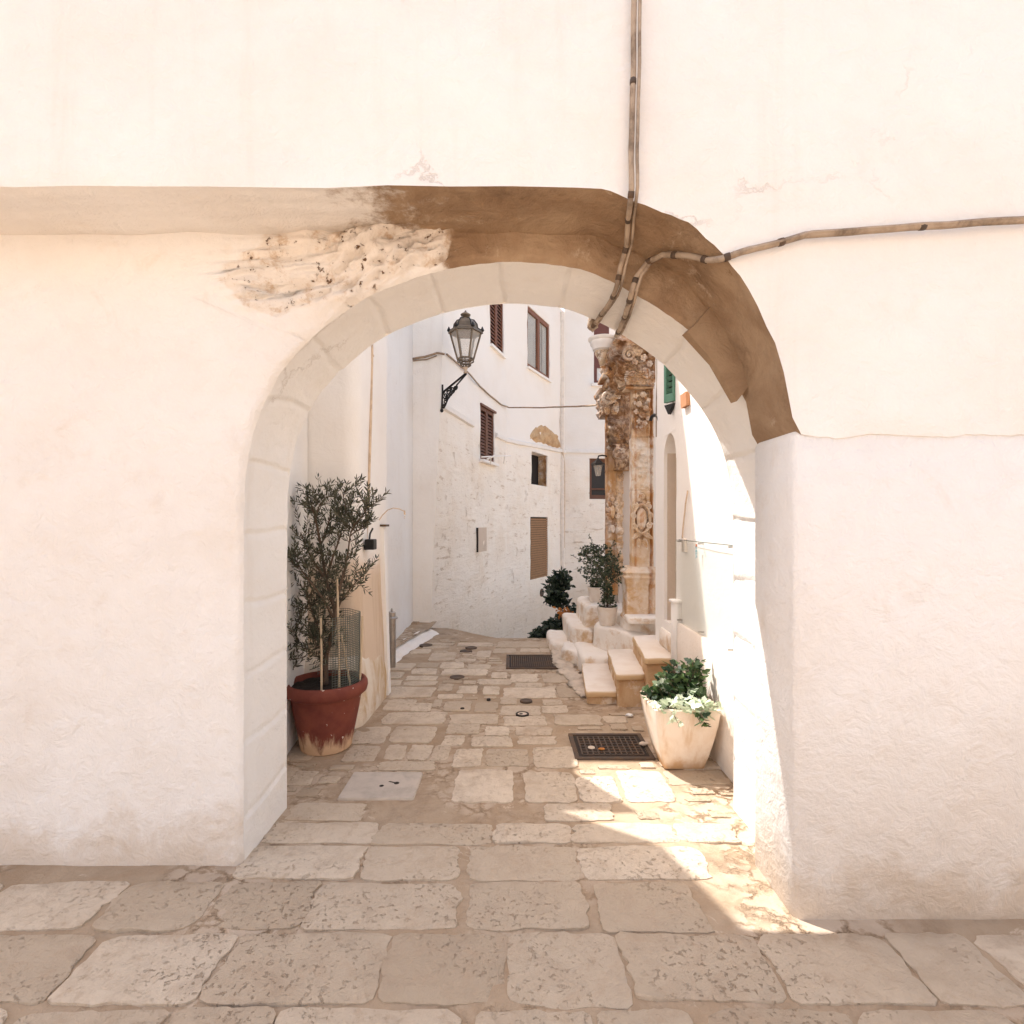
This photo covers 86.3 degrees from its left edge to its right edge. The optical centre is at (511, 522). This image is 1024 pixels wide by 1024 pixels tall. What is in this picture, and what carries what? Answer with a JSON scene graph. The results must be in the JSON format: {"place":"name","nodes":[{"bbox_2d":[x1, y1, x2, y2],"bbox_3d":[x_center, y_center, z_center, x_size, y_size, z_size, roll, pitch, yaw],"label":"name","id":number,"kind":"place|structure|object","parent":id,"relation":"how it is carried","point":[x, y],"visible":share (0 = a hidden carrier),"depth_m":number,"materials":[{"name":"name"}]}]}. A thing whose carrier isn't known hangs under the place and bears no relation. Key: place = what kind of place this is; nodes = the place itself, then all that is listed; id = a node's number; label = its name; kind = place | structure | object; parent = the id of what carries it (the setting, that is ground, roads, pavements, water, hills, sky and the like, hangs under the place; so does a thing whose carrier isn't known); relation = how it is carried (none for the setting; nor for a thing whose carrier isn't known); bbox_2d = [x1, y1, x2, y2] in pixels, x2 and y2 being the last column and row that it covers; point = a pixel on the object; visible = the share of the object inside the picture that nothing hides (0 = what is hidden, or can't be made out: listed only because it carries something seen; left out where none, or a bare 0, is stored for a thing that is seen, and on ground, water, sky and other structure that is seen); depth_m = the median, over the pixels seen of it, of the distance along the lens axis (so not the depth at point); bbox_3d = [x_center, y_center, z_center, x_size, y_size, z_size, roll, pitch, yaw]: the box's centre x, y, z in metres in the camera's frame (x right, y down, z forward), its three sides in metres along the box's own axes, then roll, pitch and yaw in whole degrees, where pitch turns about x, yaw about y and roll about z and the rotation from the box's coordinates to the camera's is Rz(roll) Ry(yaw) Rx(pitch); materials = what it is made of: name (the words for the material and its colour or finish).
{"place":"outdoors","nodes":[
{"label":"outdoors","id":0,"kind":"place"},
{"bbox_2d":[396,621,436,646],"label":"raised pavement","id":1,"kind":"structure","parent":0,"point":[411,630],"depth_m":7.64,"materials":[{"name":"beige stone"}]},
{"bbox_2d":[0,638,1023,1023],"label":"street paving","id":2,"kind":"structure","parent":0,"point":[256,978],"depth_m":2.14,"materials":[{"name":"stone"}]},
{"bbox_2d":[287,670,367,755],"bbox_3d":[-1.325,1.361,3.900,0.576,0.478,0.576,0,0,0],"label":"terracotta pot","id":3,"kind":"object","parent":2,"relation":"on","point":[325,718],"visible":0.83,"depth_m":3.72,"materials":[{"name":"ceramic"}]},
{"bbox_2d":[320,618,322,689],"bbox_3d":[-1.314,0.921,3.760,0.018,0.520,0.059,0,0,-25],"label":"plant stake","id":4,"kind":"object","parent":3,"relation":"in","point":[321,668],"visible":0.96,"depth_m":3.75,"materials":[{"name":"wood"}]},
{"bbox_2d":[336,579,339,686],"bbox_3d":[-1.222,0.790,3.840,0.017,0.780,0.062,0,0,-34],"label":"plant stake","id":5,"kind":"object","parent":3,"relation":"in","point":[337,597],"visible":0.71,"depth_m":3.84,"materials":[{"name":"wood"}]},
{"bbox_2d":[287,473,390,684],"bbox_3d":[-1.390,0.399,3.958,1.000,1.526,0.740,0,0,-15],"label":"olive tree","id":6,"kind":"object","parent":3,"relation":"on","point":[313,631],"visible":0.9,"depth_m":3.87,"materials":[{"name":"green plant"}]},
{"bbox_2d":[318,608,360,688],"bbox_3d":[-1.229,0.893,3.952,0.248,0.494,0.461,0,0,-31],"label":"wire mesh","id":7,"kind":"object","parent":3,"relation":"in","point":[357,656],"visible":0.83,"depth_m":3.85,"materials":[{"name":"grey metal"}]},
{"bbox_2d":[340,635,350,685],"bbox_3d":[-1.172,0.988,3.860,0.082,0.386,0.018,0,0,0],"label":"plant stake","id":8,"kind":"object","parent":3,"relation":"in","point":[346,658],"visible":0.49,"depth_m":3.85,"materials":[{"name":"wood"}]},
{"bbox_2d":[359,616,363,680],"bbox_3d":[-1.083,0.926,3.920,0.034,0.509,0.018,0,0,0],"label":"plant stake","id":9,"kind":"object","parent":3,"relation":"in","point":[361,649],"visible":0.94,"depth_m":3.91,"materials":[{"name":"wood"}]},
{"bbox_2d":[419,643,432,647],"bbox_3d":[-1.115,1.603,7.077,0.170,0.033,0.170,0,0,0],"label":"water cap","id":10,"kind":"object","parent":2,"relation":"on","point":[424,645],"visible":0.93,"depth_m":7.04,"materials":[{"name":"metal"}]},
{"bbox_2d":[450,675,464,679],"bbox_3d":[-0.563,1.603,5.619,0.150,0.033,0.150,0,0,0],"label":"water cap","id":11,"kind":"object","parent":2,"relation":"on","point":[456,677],"visible":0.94,"depth_m":5.59,"materials":[{"name":"metal"}]},
{"bbox_2d":[460,649,471,652],"bbox_3d":[-0.569,1.603,6.758,0.150,0.033,0.150,0,0,0],"label":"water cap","id":12,"kind":"object","parent":2,"relation":"on","point":[466,650],"visible":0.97,"depth_m":6.76,"materials":[{"name":"metal"}]},
{"bbox_2d":[465,646,476,649],"bbox_3d":[-0.519,1.603,6.938,0.150,0.033,0.150,0,0,0],"label":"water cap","id":13,"kind":"object","parent":2,"relation":"on","point":[471,647],"visible":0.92,"depth_m":6.92,"materials":[{"name":"metal"}]},
{"bbox_2d":[516,711,528,716],"bbox_3d":[0.086,1.599,4.536,0.110,0.023,0.110,0,0,0],"label":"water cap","id":14,"kind":"object","parent":2,"relation":"on","point":[522,714],"visible":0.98,"depth_m":4.52,"materials":[{"name":"metal"}]},
{"bbox_2d":[520,698,531,703],"bbox_3d":[0.126,1.603,4.875,0.110,0.033,0.110,0,0,0],"label":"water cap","id":15,"kind":"object","parent":2,"relation":"on","point":[525,701],"visible":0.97,"depth_m":4.86,"materials":[{"name":"metal"}]},
{"bbox_2d":[568,733,655,760],"bbox_3d":[0.696,1.605,3.897,0.543,0.031,0.438,0,0,0],"label":"drain grate","id":16,"kind":"object","parent":2,"relation":"on","point":[622,746],"visible":0.98,"depth_m":3.87,"materials":[{"name":"metal"}]},
{"bbox_2d":[639,741,648,745],"bbox_3d":[0.938,1.572,3.878,0.075,0.026,0.043,0,0,0],"label":"pebble","id":17,"kind":"object","parent":16,"relation":"on","point":[642,743],"visible":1,"depth_m":3.87,"materials":[{"name":"beige stone"}]},
{"bbox_2d":[640,690,720,768],"bbox_3d":[1.115,1.393,3.660,0.440,0.414,0.440,0,0,0],"label":"stone planter","id":18,"kind":"object","parent":2,"relation":"on","point":[688,744],"visible":0.56,"depth_m":3.48,"materials":[{"name":"stone"}]},
{"bbox_2d":[640,656,723,727],"bbox_3d":[1.114,1.098,3.641,0.489,0.367,0.620,0,0,0],"label":"ivy plant","id":19,"kind":"object","parent":18,"relation":"in","point":[686,692],"visible":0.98,"depth_m":3.63,"materials":[{"name":"green plant"}]},
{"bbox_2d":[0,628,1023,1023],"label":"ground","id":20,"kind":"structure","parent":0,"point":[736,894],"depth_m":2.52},
{"bbox_2d":[287,417,307,754],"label":"yard wall","id":21,"kind":"structure","parent":20,"relation":"on","point":[299,470],"depth_m":3.96,"materials":[{"name":"white paint"}]},
{"bbox_2d":[304,336,390,728],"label":"house","id":22,"kind":"structure","parent":20,"relation":"on","point":[347,423],"depth_m":4.42,"materials":[{"name":"paint"}]},
{"bbox_2d":[364,528,376,549],"bbox_3d":[-1.167,0.138,4.503,0.086,0.182,0.127,0,0,0],"label":"spotlight","id":23,"kind":"object","parent":22,"relation":"attached to","point":[371,544],"visible":0.97,"depth_m":4.44,"materials":[{"name":"black plastic"}]},
{"bbox_2d":[379,508,405,519],"bbox_3d":[-1.092,-0.037,4.900,0.273,0.188,0.016,0,0,0],"label":"hooked rod","id":24,"kind":"object","parent":22,"relation":"attached to","point":[394,508],"visible":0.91,"depth_m":4.90,"materials":[{"name":"beige metal"}]},
{"bbox_2d":[389,608,397,667],"bbox_3d":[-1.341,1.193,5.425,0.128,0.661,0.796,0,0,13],"label":"wall ashtray","id":25,"kind":"object","parent":22,"relation":"attached to","point":[393,617],"depth_m":5.71,"materials":[{"name":"metal"}]},
{"bbox_2d":[337,772,422,800],"bbox_3d":[-0.787,1.608,3.312,0.443,0.044,0.333,0,0,0],"label":"inspection cover","id":26,"kind":"object","parent":20,"relation":"on","point":[374,786],"visible":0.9,"depth_m":3.28,"materials":[{"name":"stone"}]},
{"bbox_2d":[386,324,412,638],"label":"tower house","id":27,"kind":"structure","parent":20,"relation":"on","point":[399,463],"depth_m":7.35,"materials":[{"name":"white paint"}]},
{"bbox_2d":[412,352,444,359],"bbox_3d":[-1.430,-2.547,8.220,0.841,0.206,0.070,0,0,0],"label":"overhead wire","id":28,"kind":"object","parent":27,"relation":"attached to","point":[429,355],"visible":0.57,"depth_m":8.22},
{"bbox_2d":[396,629,438,662],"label":"white kerb","id":29,"kind":"structure","parent":20,"relation":"on","point":[408,646],"depth_m":7.08,"materials":[{"name":"stone"}]},
{"bbox_2d":[413,304,565,637],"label":"corner house","id":30,"kind":"structure","parent":20,"relation":"on","point":[488,548],"depth_m":10.84,"materials":[{"name":"white paint"}]},
{"bbox_2d":[440,310,483,411],"bbox_3d":[-0.728,-2.370,8.040,0.479,1.422,0.751,0,0,-30],"label":"street lantern","id":31,"kind":"object","parent":30,"relation":"attached to","point":[465,326],"visible":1,"depth_m":7.94,"materials":[{"name":"metal"}]},
{"bbox_2d":[481,455,510,464],"bbox_3d":[-0.301,-1.239,10.447,0.138,0.329,2.033,0,0,15],"label":"drying rod","id":32,"kind":"object","parent":30,"relation":"attached to","point":[504,456],"visible":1,"depth_m":10.15,"materials":[{"name":"white metal"}]},
{"bbox_2d":[446,353,596,407],"bbox_3d":[0.104,-2.043,9.392,2.234,1.110,4.790,0,0,0],"label":"overhead wire","id":33,"kind":"object","parent":30,"relation":"attached to","point":[449,356],"visible":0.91,"depth_m":9.90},
{"bbox_2d":[527,307,548,377],"bbox_3d":[0.618,-4.370,13.465,0.062,1.440,1.414,0,0,25],"label":"window","id":34,"kind":"structure","parent":30,"relation":"in","point":[534,322],"depth_m":13.44,"materials":[{"name":"brown wood"}]},
{"bbox_2d":[0,0,1023,919],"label":"archway house","id":35,"kind":"structure","parent":20,"relation":"on","point":[236,236],"depth_m":2.21,"materials":[{"name":"paint"}]},
{"bbox_2d":[587,318,597,331],"bbox_3d":[0.453,-1.120,3.070,0.063,0.096,0.064,0,0,0],"label":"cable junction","id":36,"kind":"object","parent":35,"relation":"attached to","point":[590,322],"visible":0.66,"depth_m":3.06,"materials":[{"name":"beige plastic"}]},
{"bbox_2d":[590,0,641,328],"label":"arch cable","id":37,"kind":"object","parent":35,"relation":"attached to","point":[626,250],"visible":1,"depth_m":2.16,"materials":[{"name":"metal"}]},
{"bbox_2d":[614,216,1023,337],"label":"arch cable","id":38,"kind":"object","parent":35,"relation":"attached to","point":[725,257],"visible":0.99,"depth_m":2.16,"materials":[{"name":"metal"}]},
{"bbox_2d":[506,655,558,669],"bbox_3d":[0.250,1.605,6.259,0.631,0.031,0.611,0,0,0],"label":"drain grate","id":39,"kind":"object","parent":20,"relation":"on","point":[529,661],"visible":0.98,"depth_m":6.21,"materials":[{"name":"metal"}]},
{"bbox_2d":[527,602,576,637],"bbox_3d":[0.632,1.680,8.320,0.937,0.945,0.845,0,0,0],"label":"creeper","id":40,"kind":"object","parent":20,"relation":"on","point":[550,623],"visible":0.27,"depth_m":8.05,"materials":[{"name":"green plant"}]},
{"bbox_2d":[541,566,575,609],"bbox_3d":[0.719,1.038,8.596,0.539,0.692,0.565,0,0,0],"label":"leaning shrub","id":41,"kind":"object","parent":40,"relation":"on","point":[557,595],"visible":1,"depth_m":8.51,"materials":[{"name":"green plant"}]},
{"bbox_2d":[564,309,608,610],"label":"end house","id":42,"kind":"structure","parent":20,"relation":"on","point":[584,477],"depth_m":15.16,"materials":[{"name":"white paint"}]},
{"bbox_2d":[589,459,604,498],"bbox_3d":[2.487,-1.215,15.417,0.717,1.139,0.080,0,0,-7],"label":"window","id":43,"kind":"structure","parent":42,"relation":"in","point":[597,473],"depth_m":15.42,"materials":[{"name":"brown paint"}]},
{"bbox_2d":[594,323,608,382],"bbox_3d":[2.565,-4.734,15.316,0.590,1.749,0.060,0,0,-7],"label":"maroon window","id":44,"kind":"structure","parent":42,"relation":"in","point":[602,329],"depth_m":15.27,"materials":[{"name":"paint"}]},
{"bbox_2d":[546,596,670,706],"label":"stone staircase","id":45,"kind":"structure","parent":20,"relation":"on","point":[620,663],"depth_m":5.64,"materials":[{"name":"beige stone"}]},
{"bbox_2d":[587,586,602,602],"bbox_3d":[1.062,0.903,6.850,0.230,0.190,0.230,0,0,0],"label":"white pot","id":46,"kind":"object","parent":45,"relation":"on","point":[595,595],"visible":0.6,"depth_m":6.76,"materials":[{"name":"ceramic"}]},
{"bbox_2d":[571,534,622,587],"bbox_3d":[1.059,0.510,6.840,0.487,0.738,0.516,0,0,-39],"label":"potted shrub","id":47,"kind":"object","parent":46,"relation":"in","point":[588,550],"visible":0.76,"depth_m":6.81,"materials":[{"name":"green plant"}]},
{"bbox_2d":[597,605,617,625],"bbox_3d":[1.072,1.050,6.150,0.236,0.205,0.236,0,0,0],"label":"white pot","id":48,"kind":"object","parent":45,"relation":"on","point":[606,616],"visible":0.9,"depth_m":6.07,"materials":[{"name":"ceramic"}]},
{"bbox_2d":[590,550,624,607],"bbox_3d":[1.080,0.660,6.125,0.399,0.690,0.471,0,0,0],"label":"potted shrub","id":49,"kind":"object","parent":48,"relation":"on","point":[607,594],"visible":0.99,"depth_m":6.11,"materials":[{"name":"green plant"}]},
{"bbox_2d":[588,328,732,781],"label":"portal house","id":50,"kind":"structure","parent":20,"relation":"on","point":[664,453],"depth_m":5.02,"materials":[{"name":"paint"}]},
{"bbox_2d":[591,455,606,465],"bbox_3d":[1.095,-0.713,6.842,0.156,0.269,0.277,0,0,30],"label":"wall lantern","id":51,"kind":"object","parent":50,"relation":"attached to","point":[597,462],"depth_m":6.76,"materials":[{"name":"black metal"}]},
{"bbox_2d":[618,471,629,602],"bbox_3d":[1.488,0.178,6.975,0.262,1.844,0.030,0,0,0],"label":"door","id":52,"kind":"structure","parent":50,"relation":"in","point":[626,482],"depth_m":6.96,"materials":[{"name":"paint"}]},
{"bbox_2d":[682,538,686,551],"bbox_3d":[1.387,0.185,4.390,0.030,0.110,0.060,0,0,0],"label":"junction box","id":53,"kind":"object","parent":50,"relation":"attached to","point":[684,546],"visible":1,"depth_m":4.36,"materials":[{"name":"beige plastic"}]},
{"bbox_2d":[682,490,687,537],"bbox_3d":[1.387,-0.060,4.385,0.018,0.384,0.141,0,0,0],"label":"wall cable","id":54,"kind":"object","parent":50,"relation":"attached to","point":[684,513],"depth_m":4.38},
{"bbox_2d":[677,539,732,650],"bbox_3d":[1.379,0.477,3.950,0.047,0.675,1.200,0,0,0],"label":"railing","id":55,"kind":"object","parent":50,"relation":"attached to","point":[729,546],"visible":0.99,"depth_m":3.97,"materials":[{"name":"metal"}]}
]}

